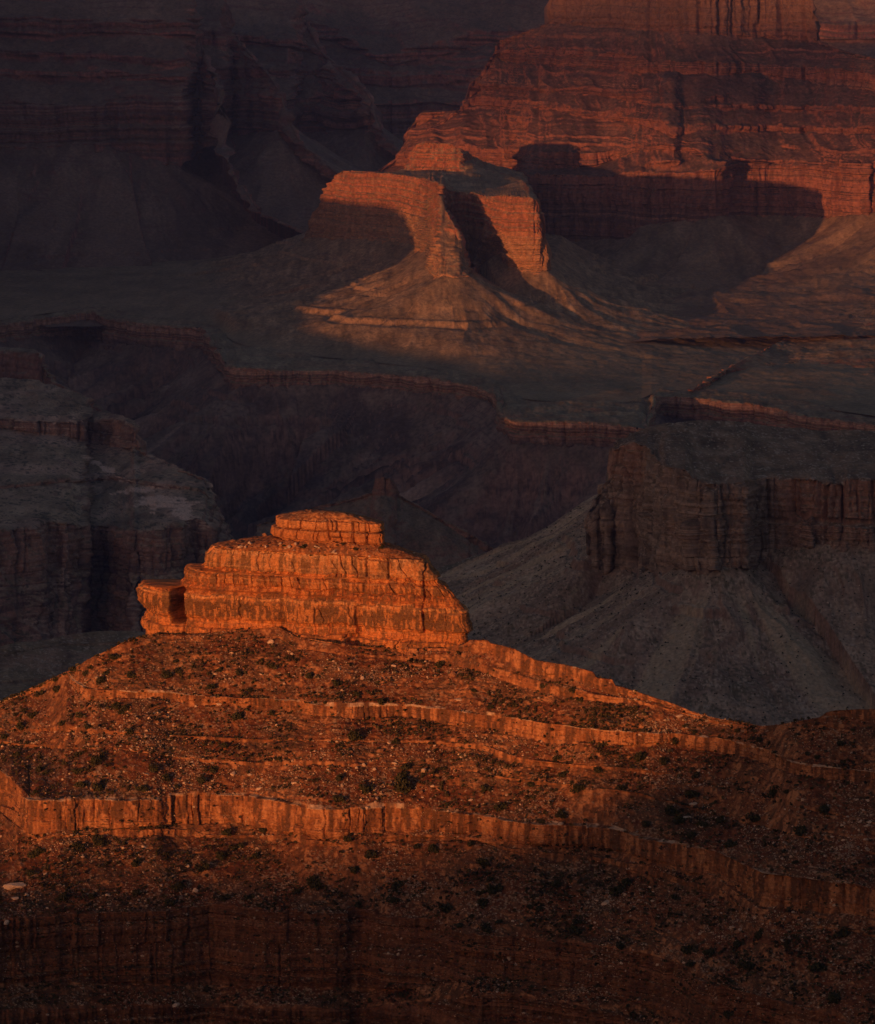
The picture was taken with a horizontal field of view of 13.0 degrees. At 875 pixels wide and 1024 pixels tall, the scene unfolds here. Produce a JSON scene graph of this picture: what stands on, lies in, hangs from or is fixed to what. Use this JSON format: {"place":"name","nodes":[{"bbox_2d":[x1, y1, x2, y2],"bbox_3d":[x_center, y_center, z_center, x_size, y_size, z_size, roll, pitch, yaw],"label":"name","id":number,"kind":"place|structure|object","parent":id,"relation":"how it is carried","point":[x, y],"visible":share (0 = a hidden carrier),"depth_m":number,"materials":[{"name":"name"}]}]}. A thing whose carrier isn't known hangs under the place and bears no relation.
{"place":"outdoors","nodes":[
{"label":"outdoors","id":0,"kind":"place"},
{"bbox_2d":[0,347,110,413],"bbox_3d":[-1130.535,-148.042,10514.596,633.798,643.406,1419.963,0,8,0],"label":"canyon bench","id":1,"kind":"object","parent":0,"point":[20,363],"visible":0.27,"depth_m":10204.71,"materials":[{"name":"stone"}]},
{"bbox_2d":[0,630,145,700],"bbox_3d":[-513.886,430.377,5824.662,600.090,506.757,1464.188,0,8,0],"label":"plateau","id":2,"kind":"structure","parent":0,"point":[24,666],"depth_m":5663.74,"materials":[{"name":"stone"}]},
{"bbox_2d":[0,377,235,646],"bbox_3d":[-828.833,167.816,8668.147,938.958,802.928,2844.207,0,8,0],"label":"canyon bench","id":3,"kind":"object","parent":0,"point":[103,515],"visible":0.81,"depth_m":7719.78,"materials":[{"name":"stone"}]},
{"bbox_2d":[0,142,251,326],"bbox_3d":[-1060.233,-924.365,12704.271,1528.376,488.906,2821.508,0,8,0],"label":"scree slope","id":4,"kind":"structure","parent":0,"point":[73,206],"depth_m":13636.30,"materials":[{"name":"grey stone"}]},
{"bbox_2d":[0,0,304,238],"bbox_3d":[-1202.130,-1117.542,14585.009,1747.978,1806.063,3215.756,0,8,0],"label":"canyon wall","id":5,"kind":"structure","parent":0,"point":[140,78],"depth_m":14073.90,"materials":[{"name":"brown stone"}]},
{"bbox_2d":[195,0,337,179],"bbox_3d":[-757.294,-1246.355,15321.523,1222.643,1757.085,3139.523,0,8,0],"label":"canyon wall","id":6,"kind":"structure","parent":0,"point":[254,99],"depth_m":14721.01,"materials":[{"name":"stone"}]},
{"bbox_2d":[177,130,363,260],"bbox_3d":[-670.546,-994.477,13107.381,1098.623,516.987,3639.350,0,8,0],"label":"scree slope","id":7,"kind":"structure","parent":0,"point":[280,180],"depth_m":14131.90,"materials":[{"name":"grey stone"}]},
{"bbox_2d":[226,0,399,155],"bbox_3d":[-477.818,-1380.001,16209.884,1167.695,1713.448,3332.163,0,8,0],"label":"canyon wall","id":8,"kind":"structure","parent":0,"point":[325,93],"depth_m":15700.47,"materials":[{"name":"brown stone"}]},
{"bbox_2d":[0,335,695,547],"bbox_3d":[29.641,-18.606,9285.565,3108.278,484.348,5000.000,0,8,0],"label":"scree slope","id":9,"kind":"structure","parent":0,"point":[254,454],"depth_m":9691.14,"materials":[{"name":"stone"}]},
{"bbox_2d":[256,476,493,568],"bbox_3d":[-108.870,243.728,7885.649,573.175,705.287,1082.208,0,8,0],"label":"pinnacle","id":10,"kind":"object","parent":9,"relation":"on","point":[438,541],"visible":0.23,"depth_m":7566.23,"materials":[{"name":"stone"}]},
{"bbox_2d":[302,127,402,171],"bbox_3d":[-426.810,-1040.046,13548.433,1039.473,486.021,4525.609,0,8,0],"label":"scree slope","id":11,"kind":"structure","parent":0,"point":[361,149],"depth_m":15192.06,"materials":[{"name":"grey stone"}]},
{"bbox_2d":[0,627,874,1023],"bbox_3d":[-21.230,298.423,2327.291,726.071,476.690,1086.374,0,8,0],"label":"hill","id":12,"kind":"structure","parent":0,"point":[282,813],"depth_m":2114.78,"materials":[{"name":"red stone"}]},
{"bbox_2d":[3,882,25,889],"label":"boulder","id":13,"kind":"object","parent":12,"relation":"on","point":[10,886],"visible":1,"depth_m":2129.09,"materials":[{"name":"brown stone"}]},
{"bbox_2d":[16,721,23,729],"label":"juniper shrub","id":14,"kind":"object","parent":12,"relation":"on","point":[19,726],"visible":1,"depth_m":2290.00,"materials":[{"name":"green plant"}]},
{"bbox_2d":[27,850,39,857],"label":"juniper shrub","id":15,"kind":"object","parent":12,"relation":"on","point":[32,854],"visible":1,"depth_m":2153.64,"materials":[{"name":"green plant"}]},
{"bbox_2d":[55,892,68,901],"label":"juniper shrub","id":16,"kind":"object","parent":12,"relation":"on","point":[63,896],"visible":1,"depth_m":2117.11,"materials":[{"name":"green plant"}]},
{"bbox_2d":[74,781,87,787],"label":"juniper shrub","id":17,"kind":"object","parent":12,"relation":"on","point":[80,784],"visible":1,"depth_m":2180.92,"materials":[{"name":"green plant"}]},
{"bbox_2d":[76,843,85,851],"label":"juniper shrub","id":18,"kind":"object","parent":12,"relation":"on","point":[81,849],"visible":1,"depth_m":2154.04,"materials":[{"name":"green plant"}]},
{"bbox_2d":[90,755,101,766],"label":"juniper shrub","id":19,"kind":"object","parent":12,"relation":"on","point":[94,760],"visible":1,"depth_m":2197.33,"materials":[{"name":"green plant"}]},
{"bbox_2d":[92,782,103,791],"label":"juniper shrub","id":20,"kind":"object","parent":12,"relation":"on","point":[97,786],"visible":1,"depth_m":2175.26,"materials":[{"name":"green plant"}]},
{"bbox_2d":[92,838,106,846],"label":"juniper shrub","id":21,"kind":"object","parent":12,"relation":"on","point":[97,843],"visible":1,"depth_m":2157.43,"materials":[{"name":"green plant"}]},
{"bbox_2d":[96,676,104,684],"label":"juniper shrub","id":22,"kind":"object","parent":12,"relation":"on","point":[100,679],"visible":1,"depth_m":2257.61,"materials":[{"name":"green plant"}]},
{"bbox_2d":[108,654,119,659],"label":"juniper shrub","id":23,"kind":"object","parent":12,"relation":"on","point":[113,657],"visible":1,"depth_m":2270.01,"materials":[{"name":"green plant"}]},
{"bbox_2d":[110,701,120,709],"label":"juniper shrub","id":24,"kind":"object","parent":12,"relation":"on","point":[116,705],"visible":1,"depth_m":2240.68,"materials":[{"name":"green plant"}]},
{"bbox_2d":[120,703,129,711],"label":"juniper shrub","id":25,"kind":"object","parent":12,"relation":"on","point":[125,707],"visible":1,"depth_m":2235.94,"materials":[{"name":"green plant"}]},
{"bbox_2d":[131,858,140,866],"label":"juniper shrub","id":26,"kind":"object","parent":12,"relation":"on","point":[134,862],"visible":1,"depth_m":2144.70,"materials":[{"name":"green plant"}]},
{"bbox_2d":[132,888,142,896],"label":"juniper shrub","id":27,"kind":"object","parent":12,"relation":"on","point":[136,891],"visible":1,"depth_m":2126.40,"materials":[{"name":"green plant"}]},
{"bbox_2d":[135,785,148,791],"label":"juniper shrub","id":28,"kind":"object","parent":12,"relation":"on","point":[142,788],"visible":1,"depth_m":2172.07,"materials":[{"name":"green plant"}]},
{"bbox_2d":[148,764,159,771],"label":"juniper shrub","id":29,"kind":"object","parent":12,"relation":"on","point":[154,768],"visible":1,"depth_m":2186.18,"materials":[{"name":"green plant"}]},
{"bbox_2d":[161,773,169,781],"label":"juniper shrub","id":30,"kind":"object","parent":12,"relation":"on","point":[166,776],"visible":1,"depth_m":2183.27,"materials":[{"name":"green plant"}]},
{"bbox_2d":[161,670,173,678],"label":"juniper shrub","id":31,"kind":"object","parent":12,"relation":"on","point":[166,674],"visible":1,"depth_m":2251.76,"materials":[{"name":"green plant"}]},
{"bbox_2d":[163,899,175,905],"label":"juniper shrub","id":32,"kind":"object","parent":12,"relation":"on","point":[169,902],"visible":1,"depth_m":2121.98,"materials":[{"name":"green plant"}]},
{"bbox_2d":[170,882,185,890],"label":"juniper shrub","id":33,"kind":"object","parent":12,"relation":"on","point":[177,885],"visible":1,"depth_m":2134.45,"materials":[{"name":"green plant"}]},
{"bbox_2d":[195,775,205,783],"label":"juniper shrub","id":34,"kind":"object","parent":12,"relation":"on","point":[201,780],"visible":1,"depth_m":2181.82,"materials":[{"name":"green plant"}]},
{"bbox_2d":[193,862,209,873],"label":"juniper shrub","id":35,"kind":"object","parent":12,"relation":"on","point":[206,865],"visible":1,"depth_m":2148.13,"materials":[{"name":"green plant"}]},
{"bbox_2d":[215,851,227,860],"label":"juniper shrub","id":36,"kind":"object","parent":12,"relation":"on","point":[221,856],"visible":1,"depth_m":2158.03,"materials":[{"name":"green plant"}]},
{"bbox_2d":[218,893,230,900],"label":"juniper shrub","id":37,"kind":"object","parent":12,"relation":"on","point":[227,896],"visible":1,"depth_m":2130.05,"materials":[{"name":"green plant"}]},
{"bbox_2d":[221,827,231,837],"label":"juniper shrub","id":38,"kind":"object","parent":12,"relation":"on","point":[227,831],"visible":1,"depth_m":2171.33,"materials":[{"name":"green plant"}]},
{"bbox_2d":[228,842,244,849],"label":"juniper shrub","id":39,"kind":"object","parent":12,"relation":"on","point":[234,847],"visible":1,"depth_m":2164.57,"materials":[{"name":"green plant"}]},
{"bbox_2d":[231,711,243,720],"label":"juniper shrub","id":40,"kind":"object","parent":12,"relation":"on","point":[238,716],"visible":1,"depth_m":2221.50,"materials":[{"name":"green plant"}]},
{"bbox_2d":[243,893,254,901],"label":"juniper shrub","id":41,"kind":"object","parent":12,"relation":"on","point":[249,896],"visible":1,"depth_m":2125.88,"materials":[{"name":"green plant"}]},
{"bbox_2d":[136,509,472,653],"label":"butte","id":42,"kind":"object","parent":12,"relation":"on","point":[404,600],"visible":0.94,"depth_m":2256.57,"materials":[{"name":"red stone"}]},
{"bbox_2d":[305,875,321,889],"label":"juniper shrub","id":43,"kind":"object","parent":12,"relation":"on","point":[311,882],"visible":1,"depth_m":2123.70,"materials":[{"name":"green plant"}]},
{"bbox_2d":[331,679,342,686],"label":"juniper shrub","id":44,"kind":"object","parent":12,"relation":"on","point":[335,682],"visible":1,"depth_m":2215.80,"materials":[{"name":"green plant"}]},
{"bbox_2d":[333,795,344,802],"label":"juniper shrub","id":45,"kind":"object","parent":12,"relation":"on","point":[336,798],"visible":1,"depth_m":2144.78,"materials":[{"name":"green plant"}]},
{"bbox_2d":[347,729,362,741],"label":"juniper shrub","id":46,"kind":"object","parent":12,"relation":"on","point":[354,736],"visible":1,"depth_m":2185.76,"materials":[{"name":"green plant"}]},
{"bbox_2d":[350,865,359,874],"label":"juniper shrub","id":47,"kind":"object","parent":12,"relation":"on","point":[354,869],"visible":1,"depth_m":2127.85,"materials":[{"name":"green plant"}]},
{"bbox_2d":[358,783,373,793],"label":"juniper shrub","id":48,"kind":"object","parent":12,"relation":"on","point":[365,788],"visible":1,"depth_m":2152.41,"materials":[{"name":"green plant"}]},
{"bbox_2d":[364,850,377,857],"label":"juniper shrub","id":49,"kind":"object","parent":12,"relation":"on","point":[371,854],"visible":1,"depth_m":2134.06,"materials":[{"name":"green plant"}]},
{"bbox_2d":[386,896,401,902],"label":"juniper shrub","id":50,"kind":"object","parent":12,"relation":"on","point":[392,900],"visible":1,"depth_m":2109.28,"materials":[{"name":"green plant"}]},
{"bbox_2d":[391,880,404,888],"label":"juniper shrub","id":51,"kind":"object","parent":12,"relation":"on","point":[397,883],"visible":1,"depth_m":2118.40,"materials":[{"name":"green plant"}]},
{"bbox_2d":[395,771,406,781],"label":"juniper shrub","id":52,"kind":"object","parent":12,"relation":"on","point":[401,775],"visible":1,"depth_m":2161.56,"materials":[{"name":"green plant"}]},
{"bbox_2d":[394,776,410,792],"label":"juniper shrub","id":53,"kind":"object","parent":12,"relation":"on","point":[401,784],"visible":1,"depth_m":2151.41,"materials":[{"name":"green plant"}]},
{"bbox_2d":[428,843,439,852],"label":"juniper shrub","id":54,"kind":"object","parent":12,"relation":"on","point":[434,849],"visible":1,"depth_m":2128.28,"materials":[{"name":"green plant"}]},
{"bbox_2d":[0,626,874,1023],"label":"scrub","id":55,"kind":"object","parent":12,"relation":"on","point":[534,896],"visible":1,"depth_m":2121.77,"materials":[{"name":"green plant"}]},
{"bbox_2d":[0,627,874,1023],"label":"rubble","id":56,"kind":"object","parent":12,"relation":"on","point":[554,809],"visible":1,"depth_m":2123.59,"materials":[{"name":"red stone"}]},
{"bbox_2d":[434,660,443,667],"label":"juniper shrub","id":57,"kind":"object","parent":12,"relation":"on","point":[439,664],"visible":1,"depth_m":2221.80,"materials":[{"name":"green plant"}]},
{"bbox_2d":[438,902,453,912],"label":"juniper shrub","id":58,"kind":"object","parent":12,"relation":"on","point":[447,908],"visible":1,"depth_m":2088.23,"materials":[{"name":"green plant"}]},
{"bbox_2d":[476,856,489,866],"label":"juniper shrub","id":59,"kind":"object","parent":12,"relation":"on","point":[484,862],"visible":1,"depth_m":2105.87,"materials":[{"name":"green plant"}]},
{"bbox_2d":[477,897,488,907],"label":"juniper shrub","id":60,"kind":"object","parent":12,"relation":"on","point":[482,903],"visible":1,"depth_m":2080.16,"materials":[{"name":"green plant"}]},
{"bbox_2d":[479,922,492,933],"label":"juniper shrub","id":61,"kind":"object","parent":12,"relation":"on","point":[485,928],"visible":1,"depth_m":2063.57,"materials":[{"name":"green plant"}]},
{"bbox_2d":[486,883,503,894],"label":"juniper shrub","id":62,"kind":"object","parent":12,"relation":"on","point":[494,888],"visible":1,"depth_m":2086.96,"materials":[{"name":"green plant"}]},
{"bbox_2d":[493,802,508,811],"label":"juniper shrub","id":63,"kind":"object","parent":12,"relation":"on","point":[502,806],"visible":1,"depth_m":2123.33,"materials":[{"name":"green plant"}]},
{"bbox_2d":[555,809,565,818],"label":"juniper shrub","id":64,"kind":"object","parent":12,"relation":"on","point":[560,813],"visible":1,"depth_m":2104.70,"materials":[{"name":"green plant"}]},
{"bbox_2d":[567,925,582,933],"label":"juniper shrub","id":65,"kind":"object","parent":12,"relation":"on","point":[576,928],"visible":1,"depth_m":2045.43,"materials":[{"name":"green plant"}]},
{"bbox_2d":[569,782,584,792],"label":"juniper shrub","id":66,"kind":"object","parent":12,"relation":"on","point":[575,788],"visible":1,"depth_m":2111.14,"materials":[{"name":"green plant"}]},
{"bbox_2d":[609,882,625,895],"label":"juniper shrub","id":67,"kind":"object","parent":12,"relation":"on","point":[616,890],"visible":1,"depth_m":2064.99,"materials":[{"name":"green plant"}]},
{"bbox_2d":[616,941,624,950],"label":"juniper shrub","id":68,"kind":"object","parent":12,"relation":"on","point":[619,945],"visible":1,"depth_m":2026.49,"materials":[{"name":"green plant"}]},
{"bbox_2d":[621,877,631,884],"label":"juniper shrub","id":69,"kind":"object","parent":12,"relation":"on","point":[626,880],"visible":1,"depth_m":2069.01,"materials":[{"name":"green plant"}]},
{"bbox_2d":[633,751,646,761],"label":"juniper shrub","id":70,"kind":"object","parent":12,"relation":"on","point":[639,757],"visible":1,"depth_m":2118.56,"materials":[{"name":"green plant"}]},
{"bbox_2d":[641,820,650,827],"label":"juniper shrub","id":71,"kind":"object","parent":12,"relation":"on","point":[646,823],"visible":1,"depth_m":2076.95,"materials":[{"name":"green plant"}]},
{"bbox_2d":[659,756,668,764],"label":"juniper shrub","id":72,"kind":"object","parent":12,"relation":"on","point":[663,761],"visible":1,"depth_m":2111.17,"materials":[{"name":"green plant"}]},
{"bbox_2d":[664,804,682,815],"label":"juniper shrub","id":73,"kind":"object","parent":12,"relation":"on","point":[669,810],"visible":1,"depth_m":2079.79,"materials":[{"name":"green plant"}]},
{"bbox_2d":[672,815,685,823],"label":"juniper shrub","id":74,"kind":"object","parent":12,"relation":"on","point":[680,820],"visible":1,"depth_m":2070.68,"materials":[{"name":"green plant"}]},
{"bbox_2d":[680,943,697,954],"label":"juniper shrub","id":75,"kind":"object","parent":12,"relation":"on","point":[685,950],"visible":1,"depth_m":1995.14,"materials":[{"name":"green plant"}]},
{"bbox_2d":[685,830,696,839],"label":"juniper shrub","id":76,"kind":"object","parent":12,"relation":"on","point":[690,834],"visible":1,"depth_m":2055.84,"materials":[{"name":"green plant"}]},
{"bbox_2d":[683,790,699,798],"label":"juniper shrub","id":77,"kind":"object","parent":12,"relation":"on","point":[691,793],"visible":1,"depth_m":2089.83,"materials":[{"name":"green plant"}]},
{"bbox_2d":[695,820,708,826],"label":"juniper shrub","id":78,"kind":"object","parent":12,"relation":"on","point":[701,823],"visible":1,"depth_m":2064.70,"materials":[{"name":"green plant"}]},
{"bbox_2d":[702,946,715,956],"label":"juniper shrub","id":79,"kind":"object","parent":12,"relation":"on","point":[709,952],"visible":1,"depth_m":1980.88,"materials":[{"name":"green plant"}]},
{"bbox_2d":[716,816,723,824],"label":"juniper shrub","id":80,"kind":"object","parent":12,"relation":"on","point":[719,820],"visible":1,"depth_m":2062.73,"materials":[{"name":"green plant"}]},
{"bbox_2d":[723,1010,733,1019],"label":"juniper shrub","id":81,"kind":"object","parent":12,"relation":"on","point":[727,1014],"visible":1,"depth_m":1951.73,"materials":[{"name":"green plant"}]},
{"bbox_2d":[724,839,737,847],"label":"juniper shrub","id":82,"kind":"object","parent":12,"relation":"on","point":[728,843],"visible":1,"depth_m":2033.43,"materials":[{"name":"green plant"}]},
{"bbox_2d":[739,958,754,970],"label":"juniper shrub","id":83,"kind":"object","parent":12,"relation":"on","point":[748,964],"visible":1,"depth_m":1958.00,"materials":[{"name":"green plant"}]},
{"bbox_2d":[745,811,759,821],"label":"juniper shrub","id":84,"kind":"object","parent":12,"relation":"on","point":[752,817],"visible":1,"depth_m":2049.33,"materials":[{"name":"green plant"}]},
{"bbox_2d":[754,929,762,940],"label":"juniper shrub","id":85,"kind":"object","parent":12,"relation":"on","point":[758,934],"visible":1,"depth_m":1973.61,"materials":[{"name":"green plant"}]},
{"bbox_2d":[767,784,778,798],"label":"juniper shrub","id":86,"kind":"object","parent":12,"relation":"on","point":[772,792],"visible":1,"depth_m":2051.11,"materials":[{"name":"green plant"}]},
{"bbox_2d":[793,824,806,835],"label":"juniper shrub","id":87,"kind":"object","parent":12,"relation":"on","point":[800,831],"visible":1,"depth_m":2004.83,"materials":[{"name":"green plant"}]},
{"bbox_2d":[807,961,827,972],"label":"juniper shrub","id":88,"kind":"object","parent":12,"relation":"on","point":[818,966],"visible":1,"depth_m":1934.03,"materials":[{"name":"green plant"}]},
{"bbox_2d":[818,803,829,814],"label":"juniper shrub","id":89,"kind":"object","parent":12,"relation":"on","point":[824,809],"visible":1,"depth_m":2010.71,"materials":[{"name":"green plant"}]},
{"bbox_2d":[826,989,840,1003],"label":"juniper shrub","id":90,"kind":"object","parent":12,"relation":"on","point":[834,996],"visible":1,"depth_m":1905.22,"materials":[{"name":"green plant"}]},
{"bbox_2d":[833,926,850,938],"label":"juniper shrub","id":91,"kind":"object","parent":12,"relation":"on","point":[842,933],"visible":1,"depth_m":1952.44,"materials":[{"name":"green plant"}]},
{"bbox_2d":[0,233,874,415],"bbox_3d":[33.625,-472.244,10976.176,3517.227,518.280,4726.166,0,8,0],"label":"talus apron","id":92,"kind":"object","parent":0,"point":[572,322],"visible":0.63,"depth_m":10602.93,"materials":[{"name":"stone"}]},
{"bbox_2d":[300,142,551,278],"bbox_3d":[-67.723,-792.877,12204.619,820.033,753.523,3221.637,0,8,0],"label":"mesa","id":93,"kind":"structure","parent":92,"relation":"on","point":[446,208],"depth_m":11600.56,"materials":[{"name":"orange stone"}]},
{"bbox_2d":[0,305,874,446],"bbox_3d":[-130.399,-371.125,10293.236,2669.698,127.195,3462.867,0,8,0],"label":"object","id":94,"kind":"object","parent":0,"point":[519,419],"visible":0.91,"depth_m":9707.48,"materials":[{"name":"stone"}]},
{"bbox_2d":[437,552,486,573],"bbox_3d":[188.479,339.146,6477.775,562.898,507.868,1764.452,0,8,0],"label":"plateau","id":95,"kind":"structure","parent":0,"point":[443,569],"depth_m":6465.70,"materials":[{"name":"stone"}]},
{"bbox_2d":[302,0,874,135],"bbox_3d":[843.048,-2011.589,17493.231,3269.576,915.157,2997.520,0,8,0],"label":"canyon wall","id":96,"kind":"structure","parent":0,"point":[406,62],"depth_m":16736.82,"materials":[{"name":"stone"}]},
{"bbox_2d":[374,0,874,241],"bbox_3d":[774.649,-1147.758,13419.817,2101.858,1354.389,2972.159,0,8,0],"label":"canyon wall","id":97,"kind":"structure","parent":0,"point":[595,120],"depth_m":12874.32,"materials":[{"name":"red stone"}]},
{"bbox_2d":[438,494,874,725],"bbox_3d":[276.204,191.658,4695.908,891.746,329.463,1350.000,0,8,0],"label":"scree slope","id":98,"kind":"structure","parent":0,"point":[846,654],"depth_m":4552.38,"materials":[{"name":"stone"}]},
{"bbox_2d":[462,499,873,722],"bbox_3d":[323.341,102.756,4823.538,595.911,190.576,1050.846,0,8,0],"label":"scrub","id":99,"kind":"object","parent":98,"relation":"on","point":[652,625],"visible":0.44,"depth_m":4590.14,"materials":[{"name":"plant"}]},
{"bbox_2d":[462,499,874,725],"bbox_3d":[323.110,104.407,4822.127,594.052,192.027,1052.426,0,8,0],"label":"rubble","id":100,"kind":"object","parent":98,"relation":"on","point":[670,619],"visible":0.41,"depth_m":4565.69,"materials":[{"name":"stone"}]},
{"bbox_2d":[584,420,874,580],"bbox_3d":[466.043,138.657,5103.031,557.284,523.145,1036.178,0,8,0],"label":"limestone butte","id":101,"kind":"object","parent":98,"relation":"on","point":[704,497],"visible":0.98,"depth_m":4691.44,"materials":[{"name":"brown stone"}]},
{"bbox_2d":[568,212,874,341],"bbox_3d":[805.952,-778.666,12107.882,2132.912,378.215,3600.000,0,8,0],"label":"scree slope","id":102,"kind":"structure","parent":0,"point":[770,276],"depth_m":11978.61,"materials":[{"name":"stone"}]},
{"bbox_2d":[688,305,874,408],"bbox_3d":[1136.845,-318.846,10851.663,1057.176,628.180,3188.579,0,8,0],"label":"plateau","id":103,"kind":"structure","parent":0,"point":[857,351],"depth_m":10133.46,"materials":[{"name":"brown stone"}]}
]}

